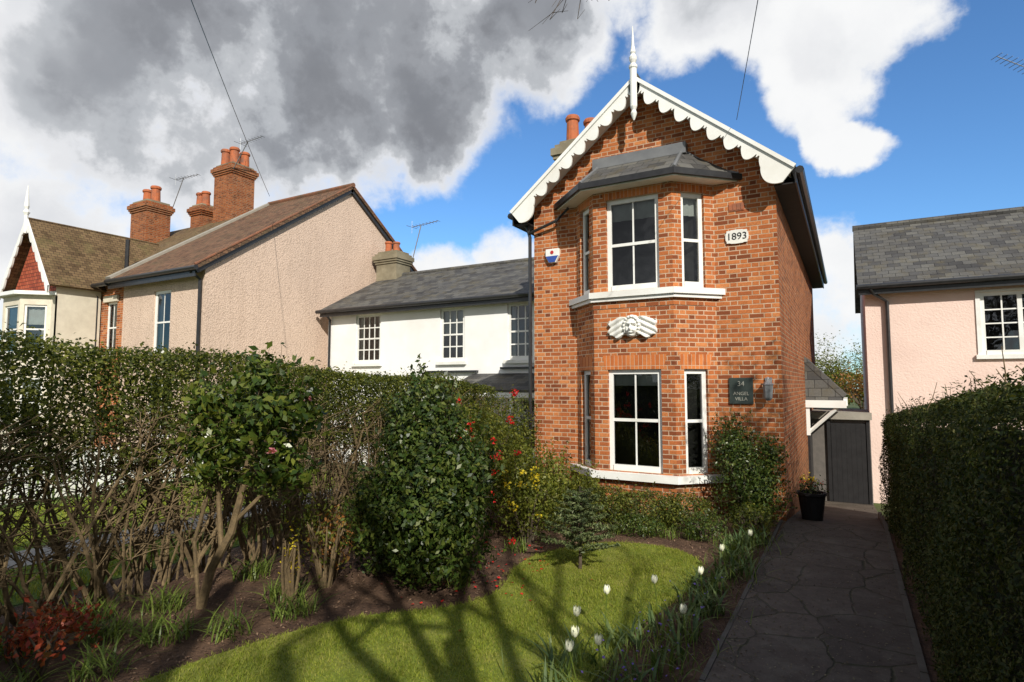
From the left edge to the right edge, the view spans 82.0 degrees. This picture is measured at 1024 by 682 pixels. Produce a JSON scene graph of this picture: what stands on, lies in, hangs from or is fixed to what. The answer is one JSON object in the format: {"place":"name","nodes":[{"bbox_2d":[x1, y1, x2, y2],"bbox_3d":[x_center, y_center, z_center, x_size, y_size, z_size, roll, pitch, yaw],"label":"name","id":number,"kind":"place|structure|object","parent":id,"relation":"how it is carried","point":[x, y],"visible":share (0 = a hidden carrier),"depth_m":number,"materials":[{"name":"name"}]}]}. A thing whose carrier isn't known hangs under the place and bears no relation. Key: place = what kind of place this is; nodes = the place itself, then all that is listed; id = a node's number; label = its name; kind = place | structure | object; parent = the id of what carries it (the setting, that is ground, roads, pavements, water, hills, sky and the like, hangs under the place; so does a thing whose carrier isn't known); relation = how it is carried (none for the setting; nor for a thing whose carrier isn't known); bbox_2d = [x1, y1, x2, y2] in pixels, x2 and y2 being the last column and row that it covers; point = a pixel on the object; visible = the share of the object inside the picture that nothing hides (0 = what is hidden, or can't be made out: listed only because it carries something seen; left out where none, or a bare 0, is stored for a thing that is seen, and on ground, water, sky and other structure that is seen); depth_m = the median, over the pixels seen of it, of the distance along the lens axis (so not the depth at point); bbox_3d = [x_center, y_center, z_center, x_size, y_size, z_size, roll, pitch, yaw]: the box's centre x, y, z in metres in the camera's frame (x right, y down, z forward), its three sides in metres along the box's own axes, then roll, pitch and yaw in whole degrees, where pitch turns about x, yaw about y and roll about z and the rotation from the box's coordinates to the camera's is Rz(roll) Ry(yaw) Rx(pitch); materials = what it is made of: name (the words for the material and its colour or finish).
{"place":"outdoors","nodes":[
{"label":"outdoors","id":0,"kind":"place"},
{"bbox_2d":[0,466,358,605],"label":"lawn","id":1,"kind":"structure","parent":0,"point":[15,602],"depth_m":7.75,"materials":[{"name":"green plant"}]},
{"bbox_2d":[0,440,287,504],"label":"picket fence","id":2,"kind":"object","parent":1,"relation":"on","point":[79,484],"visible":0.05,"depth_m":10.85,"materials":[{"name":"white paint"}]},
{"bbox_2d":[4,487,354,569],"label":"neighbour path","id":3,"kind":"structure","parent":0,"point":[11,562],"depth_m":7.72,"materials":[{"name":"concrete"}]},
{"bbox_2d":[139,541,704,681],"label":"lawn","id":4,"kind":"structure","parent":0,"point":[334,674],"depth_m":4.79,"materials":[{"name":"plant"}]},
{"bbox_2d":[493,624,634,681],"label":"tulip plant","id":5,"kind":"object","parent":4,"relation":"on","point":[569,645],"visible":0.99,"depth_m":3.99,"materials":[{"name":"green plant"}]},
{"bbox_2d":[501,605,635,681],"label":"tulip plant","id":6,"kind":"object","parent":4,"relation":"on","point":[576,611],"visible":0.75,"depth_m":4.34,"materials":[{"name":"green plant"}]},
{"bbox_2d":[533,485,620,568],"bbox_3d":[0.730,2.114,6.651,1.021,0.952,0.935,-2,-5,30],"label":"conifer","id":7,"kind":"object","parent":4,"relation":"on","point":[584,501],"visible":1,"depth_m":6.59,"materials":[{"name":"green plant"}]},
{"bbox_2d":[3,391,903,606],"bbox_3d":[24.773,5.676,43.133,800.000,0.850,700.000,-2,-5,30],"label":"ground","id":8,"kind":"structure","parent":0,"point":[876,505],"depth_m":13.77,"materials":[{"name":"brown soil"}]},
{"bbox_2d":[11,295,51,451],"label":"bay wall","id":9,"kind":"structure","parent":8,"relation":"on","point":[34,300],"depth_m":18.59,"materials":[{"name":"beige paint"}]},
{"bbox_2d":[38,287,100,448],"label":"wing walls","id":10,"kind":"structure","parent":8,"relation":"on","point":[73,314],"depth_m":19.05,"materials":[{"name":"beige paint"}]},
{"bbox_2d":[15,244,55,295],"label":"tile hung gable","id":11,"kind":"structure","parent":10,"relation":"on","point":[30,278],"depth_m":19.59,"materials":[{"name":"red tile"}]},
{"bbox_2d":[3,217,159,295],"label":"wing roof","id":12,"kind":"structure","parent":10,"relation":"on","point":[73,257],"depth_m":19.80,"materials":[{"name":"brown tile"}]},
{"bbox_2d":[94,285,123,448],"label":"front wall","id":13,"kind":"structure","parent":8,"relation":"on","point":[119,291],"depth_m":19.42,"materials":[{"name":"orange brick"}]},
{"bbox_2d":[96,217,235,282],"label":"roof","id":14,"kind":"structure","parent":13,"relation":"on","point":[176,237],"depth_m":24.14,"materials":[{"name":"brown tile"}]},
{"bbox_2d":[127,200,174,242],"bbox_3d":[-15.524,-4.705,25.266,1.440,2.260,1.240,-2,-5,30],"label":"chimney stack","id":15,"kind":"object","parent":14,"relation":"on","point":[150,221],"visible":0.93,"depth_m":24.89,"materials":[{"name":"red brick"}]},
{"bbox_2d":[210,162,258,222],"bbox_3d":[-12.126,-6.029,25.670,1.440,2.960,1.340,-2,-5,30],"label":"chimney stack","id":16,"kind":"object","parent":14,"relation":"on","point":[234,193],"visible":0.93,"depth_m":25.26,"materials":[{"name":"red brick"}]},
{"bbox_2d":[117,269,204,448],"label":"front wall","id":17,"kind":"structure","parent":8,"relation":"on","point":[138,321],"depth_m":17.93,"materials":[{"name":"beige paint"}]},
{"bbox_2d":[113,187,415,277],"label":"roof","id":18,"kind":"structure","parent":17,"relation":"on","point":[196,250],"depth_m":20.02,"materials":[{"name":"tile"}]},
{"bbox_2d":[105,203,268,278],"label":"party verge","id":19,"kind":"structure","parent":18,"relation":"on","point":[115,274],"depth_m":21.09,"materials":[{"name":"concrete"}]},
{"bbox_2d":[104,189,413,383],"bbox_3d":[-8.023,-0.940,22.797,4.800,9.390,11.970,-2,-5,30],"label":"gutter","id":20,"kind":"object","parent":18,"relation":"attached to","point":[163,275],"visible":0.76,"depth_m":17.83,"materials":[{"name":"black paint"}]},
{"bbox_2d":[194,183,416,270],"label":"verge","id":21,"kind":"structure","parent":18,"relation":"attached to","point":[347,186],"depth_m":21.49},
{"bbox_2d":[200,194,392,459],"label":"gable wall","id":22,"kind":"structure","parent":8,"relation":"on","point":[278,288],"depth_m":19.66,"materials":[{"name":"beige paint"}]},
{"bbox_2d":[315,241,534,464],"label":"white cottage","id":23,"kind":"structure","parent":8,"relation":"on","point":[469,323],"depth_m":18.42,"materials":[{"name":"paint"}]},
{"bbox_2d":[356,314,380,362],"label":"window frame","id":24,"kind":"structure","parent":23,"relation":"in","point":[358,350],"depth_m":19.56,"materials":[{"name":"white paint"}]},
{"bbox_2d":[441,307,464,361],"bbox_3d":[-1.776,-0.194,17.837,0.900,1.620,0.080,-2,-5,30],"label":"window frame","id":25,"kind":"structure","parent":23,"relation":"in","point":[443,311],"depth_m":17.85,"materials":[{"name":"white paint"}]},
{"bbox_2d":[508,302,533,359],"bbox_3d":[0.278,-0.279,16.668,0.870,1.620,0.080,-2,-5,30],"label":"window frame","id":26,"kind":"structure","parent":23,"relation":"in","point":[510,357],"depth_m":16.71,"materials":[{"name":"white paint"}]},
{"bbox_2d":[576,195,594,485],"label":"bay wall","id":27,"kind":"structure","parent":8,"relation":"on","point":[585,334],"depth_m":10.63,"materials":[{"name":"orange brick"}]},
{"bbox_2d":[557,174,736,209],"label":"bay soffit","id":28,"kind":"structure","parent":27,"relation":"attached to","point":[578,198],"depth_m":9.78,"materials":[{"name":"white paint"}]},
{"bbox_2d":[553,166,741,209],"bbox_3d":[2.067,-2.662,10.113,3.426,0.100,0.885,-2,-5,30],"label":"bay gutter","id":29,"kind":"object","parent":28,"relation":"on","point":[571,193],"visible":1,"depth_m":9.61,"materials":[{"name":"black paint"}]},
{"bbox_2d":[593,181,676,502],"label":"bay wall","id":30,"kind":"structure","parent":8,"relation":"on","point":[661,341],"depth_m":9.76,"materials":[{"name":"orange brick"}]},
{"bbox_2d":[608,315,656,338],"bbox_3d":[1.971,-0.241,9.755,0.900,0.475,0.216,-2,-5,30],"label":"cherub carving","id":31,"kind":"object","parent":30,"relation":"attached to","point":[632,326],"visible":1,"depth_m":9.72,"materials":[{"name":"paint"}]},
{"bbox_2d":[607,194,659,290],"bbox_3d":[2.063,-1.652,10.005,0.915,1.590,0.080,-2,-5,30],"label":"window frame","id":32,"kind":"object","parent":30,"relation":"attached to","point":[611,246],"visible":0.82,"depth_m":10.02,"materials":[{"name":"white wood"}]},
{"bbox_2d":[609,369,662,472],"bbox_3d":[2.063,1.315,9.788,0.915,1.680,0.080,-2,-5,30],"label":"window frame","id":33,"kind":"object","parent":30,"relation":"attached to","point":[636,467],"visible":0.94,"depth_m":9.79,"materials":[{"name":"white wood"}]},
{"bbox_2d":[534,94,786,521],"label":"front wall","id":34,"kind":"structure","parent":8,"relation":"on","point":[748,318],"depth_m":9.81,"materials":[{"name":"orange brick"}]},
{"bbox_2d":[520,207,568,446],"bbox_3d":[0.615,0.199,11.139,1.095,5.422,0.123,-2,-5,31],"label":"downpipe","id":35,"kind":"object","parent":34,"relation":"attached to","point":[529,232],"visible":0.76,"depth_m":11.34,"materials":[{"name":"black paint"}]},
{"bbox_2d":[587,202,701,466],"bbox_3d":[2.190,-0.039,10.126,2.300,5.150,0.390,-2,-5,30],"label":"room interior","id":36,"kind":"object","parent":34,"relation":"attached to","point":[647,396],"visible":0.11,"depth_m":10.27,"materials":[{"name":"black"}]},
{"bbox_2d":[612,200,654,221],"bbox_3d":[2.112,-2.264,10.136,0.915,0.350,0.030,-2,-5,30],"label":"blind","id":37,"kind":"object","parent":36,"relation":"hanging from","point":[642,210],"visible":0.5,"depth_m":10.12,"materials":[{"name":"grey fabric"}]},
{"bbox_2d":[576,300,716,314],"bbox_3d":[2.147,-0.582,10.100,2.524,0.070,0.567,-2,-5,30],"label":"string course","id":38,"kind":"object","parent":34,"relation":"attached to","point":[658,303],"visible":1,"depth_m":9.72,"materials":[{"name":"orange brick"}]},
{"bbox_2d":[570,463,723,484],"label":"sill","id":39,"kind":"structure","parent":34,"relation":"attached to","point":[676,480],"depth_m":9.43,"materials":[{"name":"white paint"}]},
{"bbox_2d":[572,293,721,308],"bbox_3d":[2.132,-0.697,10.083,2.688,0.057,0.625,-2,-5,30],"label":"sill drip","id":40,"kind":"object","parent":34,"relation":"attached to","point":[654,296],"visible":1,"depth_m":9.68,"materials":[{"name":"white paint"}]},
{"bbox_2d":[569,286,724,305],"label":"sill","id":41,"kind":"structure","parent":40,"relation":"on","point":[658,290],"depth_m":9.65,"materials":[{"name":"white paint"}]},
{"bbox_2d":[583,153,728,182],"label":"bay roof","id":42,"kind":"structure","parent":34,"relation":"attached to","point":[688,160],"depth_m":9.96,"materials":[{"name":"stone"}]},
{"bbox_2d":[558,141,738,200],"bbox_3d":[2.076,-3.035,10.162,3.338,0.689,0.891,-2,-5,30],"label":"lead flashing","id":43,"kind":"object","parent":42,"relation":"attached to","point":[679,148],"visible":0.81,"depth_m":10.33,"materials":[{"name":"grey metal"}]},
{"bbox_2d":[729,378,753,403],"bbox_3d":[3.672,0.798,9.433,0.360,0.420,0.034,-2,-5,30],"label":"name sign","id":44,"kind":"object","parent":34,"relation":"attached to","point":[747,388],"visible":1,"depth_m":9.42,"materials":[{"name":"stone"}]},
{"bbox_2d":[671,181,720,503],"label":"bay wall","id":45,"kind":"structure","parent":8,"relation":"on","point":[695,331],"depth_m":9.59,"materials":[{"name":"orange brick"}]},
{"bbox_2d":[680,192,703,287],"bbox_3d":[2.959,-1.668,9.788,0.346,1.590,0.346,-2,-5,30],"label":"window frame","id":46,"kind":"object","parent":45,"relation":"attached to","point":[698,240],"visible":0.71,"depth_m":9.79,"materials":[{"name":"white wood"}]},
{"bbox_2d":[676,182,711,368],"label":"brick arch","id":47,"kind":"structure","parent":45,"relation":"attached to","point":[695,361],"depth_m":9.59,"materials":[{"name":"orange brick"}]},
{"bbox_2d":[684,369,707,473],"bbox_3d":[2.959,1.300,9.572,0.346,1.680,0.346,-2,-5,30],"label":"window frame","id":48,"kind":"object","parent":45,"relation":"attached to","point":[703,421],"visible":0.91,"depth_m":9.57,"materials":[{"name":"white wood"}]},
{"bbox_2d":[776,183,814,519],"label":"side walls","id":49,"kind":"structure","parent":8,"relation":"on","point":[796,316],"depth_m":11.24,"materials":[{"name":"red brick"}]},
{"bbox_2d":[528,166,795,224],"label":"roof","id":50,"kind":"structure","parent":49,"relation":"on","point":[786,180],"depth_m":9.61,"materials":[{"name":"stone"}]},
{"bbox_2d":[512,82,639,222],"bbox_3d":[1.107,-3.439,10.830,2.588,2.285,0.037,-2,-5,30],"label":"bargeboard","id":51,"kind":"object","parent":50,"relation":"attached to","point":[523,212],"visible":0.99,"depth_m":10.84,"materials":[{"name":"white paint"}]},
{"bbox_2d":[510,79,629,213],"bbox_3d":[1.056,-3.546,10.827,2.528,2.096,0.028,-2,-5,30],"label":"barge moulding","id":52,"kind":"object","parent":51,"relation":"attached to","point":[573,143],"visible":0.93,"depth_m":10.80,"materials":[{"name":"white paint"}]},
{"bbox_2d":[534,94,639,207],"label":"soffit","id":53,"kind":"structure","parent":50,"relation":"attached to","point":[589,144],"depth_m":10.99,"materials":[{"name":"white paint"}]},
{"bbox_2d":[629,82,795,183],"bbox_3d":[3.185,-3.525,9.648,2.588,2.285,0.037,-2,-5,30],"label":"bargeboard","id":54,"kind":"object","parent":50,"relation":"attached to","point":[773,170],"visible":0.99,"depth_m":9.46,"materials":[{"name":"white paint"}]},
{"bbox_2d":[637,77,795,166],"bbox_3d":[3.202,-3.635,9.606,2.528,2.096,0.028,-2,-5,30],"label":"barge moulding","id":55,"kind":"object","parent":54,"relation":"attached to","point":[723,126],"visible":0.93,"depth_m":9.51,"materials":[{"name":"white paint"}]},
{"bbox_2d":[774,182,822,288],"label":"eaves soffit","id":56,"kind":"structure","parent":49,"relation":"attached to","point":[788,196],"depth_m":11.51,"materials":[{"name":"paint"}]},
{"bbox_2d":[795,165,827,288],"bbox_3d":[7.230,-2.181,13.950,0.130,0.260,11.540,-2,-5,30],"label":"gutter","id":57,"kind":"object","parent":56,"relation":"on","point":[802,188],"visible":1,"depth_m":11.21,"materials":[{"name":"black paint"}]},
{"bbox_2d":[805,397,847,434],"bbox_3d":[7.747,1.825,14.436,0.860,0.860,1.880,-2,-5,30],"label":"porch frame","id":58,"kind":"object","parent":49,"relation":"attached to","point":[837,404],"visible":0.98,"depth_m":13.71,"materials":[{"name":"white wood"}]},
{"bbox_2d":[804,363,842,399],"bbox_3d":[7.309,0.914,13.772,0.820,0.940,0.001,-2,-5,30],"label":"porch cheek","id":59,"kind":"object","parent":58,"relation":"on","point":[817,387],"visible":1,"depth_m":13.84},
{"bbox_2d":[698,512,929,681],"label":"path edging","id":60,"kind":"object","parent":8,"relation":"on","point":[922,667],"visible":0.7,"depth_m":5.30,"materials":[{"name":"grey stone"}]},
{"bbox_2d":[815,329,864,408],"bbox_3d":[16.457,2.050,27.620,5.326,5.827,4.680,1,-4,-9],"label":"garden tree","id":61,"kind":"object","parent":8,"relation":"on","point":[854,369],"visible":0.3,"depth_m":27.90,"materials":[{"name":"green plant"}]},
{"bbox_2d":[860,295,869,411],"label":"gable wall","id":62,"kind":"structure","parent":8,"relation":"on","point":[864,352],"depth_m":17.00,"materials":[{"name":"pink paint"}]},
{"bbox_2d":[853,212,1023,313],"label":"roof","id":63,"kind":"structure","parent":62,"relation":"on","point":[976,246],"depth_m":15.25,"materials":[{"name":"tile"}]},
{"bbox_2d":[852,206,1023,231],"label":"ridge tiles","id":64,"kind":"object","parent":63,"relation":"attached to","point":[946,217],"visible":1,"depth_m":16.58,"materials":[{"name":"tile"}]},
{"bbox_2d":[864,285,1023,503],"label":"front wall","id":65,"kind":"structure","parent":8,"relation":"on","point":[933,334],"depth_m":14.36,"materials":[{"name":"pink paint"}]},
{"bbox_2d":[856,273,1023,463],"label":"gutter","id":66,"kind":"object","parent":65,"relation":"attached to","point":[876,289],"visible":0.88,"depth_m":14.16,"materials":[{"name":"black paint"}]},
{"bbox_2d":[974,287,1023,358],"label":"window surround","id":67,"kind":"object","parent":65,"relation":"attached to","point":[980,355],"visible":1,"depth_m":13.77,"materials":[{"name":"white paint"}]},
{"bbox_2d":[979,290,1023,354],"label":"window frame","id":68,"kind":"object","parent":67,"relation":"in","point":[1019,308],"visible":1,"depth_m":13.63,"materials":[{"name":"white wood"}]},
{"bbox_2d":[984,294,1023,349],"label":"room interior","id":69,"kind":"object","parent":65,"relation":"attached to","point":[994,316],"visible":0.38,"depth_m":14.09,"materials":[{"name":"black"}]},
{"bbox_2d":[878,346,1023,681],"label":"clipped hedge","id":70,"kind":"object","parent":8,"relation":"on","point":[955,509],"visible":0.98,"depth_m":3.10,"materials":[{"name":"green plant"}]},
{"bbox_2d":[0,499,961,681],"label":"flower bed soil","id":71,"kind":"structure","parent":0,"point":[262,623],"depth_m":5.64,"materials":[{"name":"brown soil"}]},
{"bbox_2d":[0,586,112,681],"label":"red pieris","id":72,"kind":"object","parent":71,"relation":"on","point":[16,646],"visible":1,"depth_m":4.15,"materials":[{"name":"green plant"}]},
{"bbox_2d":[48,628,164,681],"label":"strap leaf plant","id":73,"kind":"object","parent":71,"relation":"on","point":[87,667],"visible":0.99,"depth_m":4.24,"materials":[{"name":"green plant"}]},
{"bbox_2d":[65,601,153,647],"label":"strap leaf plant","id":74,"kind":"object","parent":71,"relation":"on","point":[114,624],"visible":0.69,"depth_m":4.83,"materials":[{"name":"green plant"}]},
{"bbox_2d":[120,579,194,615],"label":"strap leaf plant","id":75,"kind":"object","parent":71,"relation":"on","point":[162,601],"visible":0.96,"depth_m":5.47,"materials":[{"name":"green plant"}]},
{"bbox_2d":[112,597,216,648],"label":"strap leaf plant","id":76,"kind":"object","parent":71,"relation":"on","point":[157,628],"visible":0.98,"depth_m":4.83,"materials":[{"name":"green plant"}]},
{"bbox_2d":[179,594,265,643],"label":"strap leaf plant","id":77,"kind":"object","parent":71,"relation":"on","point":[229,628],"visible":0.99,"depth_m":4.93,"materials":[{"name":"green plant"}]},
{"bbox_2d":[159,341,329,609],"bbox_3d":[-2.491,1.249,5.578,1.518,2.539,1.122,0,-4,-6],"label":"camellia bush","id":78,"kind":"object","parent":71,"relation":"on","point":[257,419],"visible":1,"depth_m":5.54,"materials":[{"name":"green plant"}]},
{"bbox_2d":[0,322,513,630],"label":"garden hedge","id":79,"kind":"object","parent":71,"relation":"on","point":[355,436],"visible":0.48,"depth_m":5.81,"materials":[{"name":"green plant"}]},
{"bbox_2d":[277,520,301,604],"bbox_3d":[-2.143,2.126,5.669,0.217,0.791,0.283,2,-5,-27],"label":"forsythia","id":80,"kind":"object","parent":71,"relation":"on","point":[289,584],"visible":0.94,"depth_m":5.62,"materials":[{"name":"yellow plant"}]},
{"bbox_2d":[244,578,340,622],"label":"strap leaf plant","id":81,"kind":"object","parent":71,"relation":"on","point":[300,600],"visible":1,"depth_m":5.33,"materials":[{"name":"green plant"}]},
{"bbox_2d":[271,476,359,587],"bbox_3d":[-2.109,1.992,6.364,0.651,1.164,1.244,4,-5,-40],"label":"spring shrub","id":82,"kind":"object","parent":71,"relation":"on","point":[322,581],"visible":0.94,"depth_m":6.13,"materials":[{"name":"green plant"}]},
{"bbox_2d":[300,503,360,578],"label":"copper shrub","id":83,"kind":"object","parent":71,"relation":"on","point":[336,566],"visible":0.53,"depth_m":6.35,"materials":[{"name":"brown plant"}]},
{"bbox_2d":[327,354,507,594],"bbox_3d":[-0.978,1.350,6.387,2.104,2.475,1.663,-2,-5,30],"label":"evergreen bush","id":84,"kind":"object","parent":71,"relation":"on","point":[420,502],"visible":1,"depth_m":6.04,"materials":[{"name":"green plant"}]},
{"bbox_2d":[336,388,542,546],"bbox_3d":[-0.956,1.740,9.306,1.310,2.104,4.711,-2,-5,30],"label":"leafy shrub","id":85,"kind":"object","parent":71,"relation":"on","point":[522,430],"visible":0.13,"depth_m":10.68,"materials":[{"name":"green plant"}]},
{"bbox_2d":[435,389,600,543],"bbox_3d":[-0.118,1.688,8.320,2.443,2.052,2.533,-2,-5,30],"label":"rhododendron","id":86,"kind":"object","parent":71,"relation":"on","point":[497,436],"visible":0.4,"depth_m":8.36,"materials":[{"name":"green plant"}]},
{"bbox_2d":[487,448,568,545],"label":"yellow azalea","id":87,"kind":"object","parent":71,"relation":"on","point":[526,505],"visible":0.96,"depth_m":7.75,"materials":[{"name":"green plant"}]},
{"bbox_2d":[546,585,674,681],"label":"tulip plant","id":88,"kind":"object","parent":71,"relation":"on","point":[637,640],"visible":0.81,"depth_m":4.70,"materials":[{"name":"green plant"}]},
{"bbox_2d":[577,633,676,681],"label":"tulip plant","id":89,"kind":"object","parent":71,"relation":"on","point":[598,639],"visible":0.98,"depth_m":4.08,"materials":[{"name":"green plant"}]},
{"bbox_2d":[560,469,725,531],"bbox_3d":[1.800,2.423,8.955,2.803,0.815,1.177,-2,-5,30],"label":"box shrub","id":90,"kind":"object","parent":71,"relation":"on","point":[624,502],"visible":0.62,"depth_m":8.68,"materials":[{"name":"green plant"}]},
{"bbox_2d":[534,465,777,537],"bbox_3d":[1.790,2.329,8.807,4.020,0.877,1.085,-2,-5,25],"label":"shrub","id":91,"kind":"object","parent":71,"relation":"on","point":[745,523],"visible":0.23,"depth_m":8.10,"materials":[{"name":"green plant"}]},
{"bbox_2d":[611,604,717,681],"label":"tulip plant","id":92,"kind":"object","parent":71,"relation":"on","point":[677,646],"visible":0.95,"depth_m":4.40,"materials":[{"name":"green plant"}]},
{"bbox_2d":[610,503,733,541],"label":"shrub","id":93,"kind":"object","parent":71,"relation":"on","point":[715,528],"visible":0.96,"depth_m":7.97,"materials":[{"name":"green plant"}]},
{"bbox_2d":[632,574,745,656],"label":"tulip plant","id":94,"kind":"object","parent":71,"relation":"on","point":[651,618],"visible":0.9,"depth_m":4.93,"materials":[{"name":"green plant"}]},
{"bbox_2d":[661,562,742,603],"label":"tulip plant","id":95,"kind":"object","parent":71,"relation":"on","point":[715,580],"visible":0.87,"depth_m":5.96,"materials":[{"name":"green plant"}]},
{"bbox_2d":[660,566,753,632],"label":"tulip plant","id":96,"kind":"object","parent":71,"relation":"on","point":[699,599],"visible":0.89,"depth_m":5.39,"materials":[{"name":"green plant"}]},
{"bbox_2d":[695,544,779,588],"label":"tulip plant","id":97,"kind":"object","parent":71,"relation":"on","point":[743,567],"visible":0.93,"depth_m":6.39,"materials":[{"name":"green plant"}]},
{"bbox_2d":[698,405,798,525],"bbox_3d":[3.587,1.915,8.935,1.376,1.870,1.090,-2,-5,30],"label":"pyracantha shrub","id":98,"kind":"object","parent":71,"relation":"on","point":[745,481],"visible":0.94,"depth_m":8.82,"materials":[{"name":"green plant"}]},
{"bbox_2d":[0,0,1023,388],"label":"sky","id":99,"kind":"structure","parent":0,"point":[449,112],"materials":[{"name":"blue"}]},
{"bbox_2d":[705,501,921,681],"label":"path","id":100,"kind":"structure","parent":0,"point":[855,517],"depth_m":5.35,"materials":[{"name":"grey stone"}]},
{"bbox_2d":[791,472,827,520],"bbox_3d":[4.775,2.494,9.414,0.534,0.764,0.529,-1,-4,14],"label":"plant pot","id":101,"kind":"object","parent":100,"relation":"on","point":[812,504],"visible":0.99,"depth_m":9.30,"materials":[{"name":"paint"}]},
{"bbox_2d":[810,408,873,504],"bbox_3d":[8.841,3.005,15.767,1.360,2.300,2.740,-2,-5,30],"label":"frame","id":102,"kind":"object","parent":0,"point":[842,458],"depth_m":14.64,"materials":[{"name":"paint"}]},
{"bbox_2d":[830,423,868,503],"bbox_3d":[8.362,3.029,14.590,0.770,1.960,0.042,-2,-5,30],"label":"door","id":103,"kind":"structure","parent":102,"relation":"in","point":[848,440],"depth_m":14.57,"materials":[{"name":"paint"}]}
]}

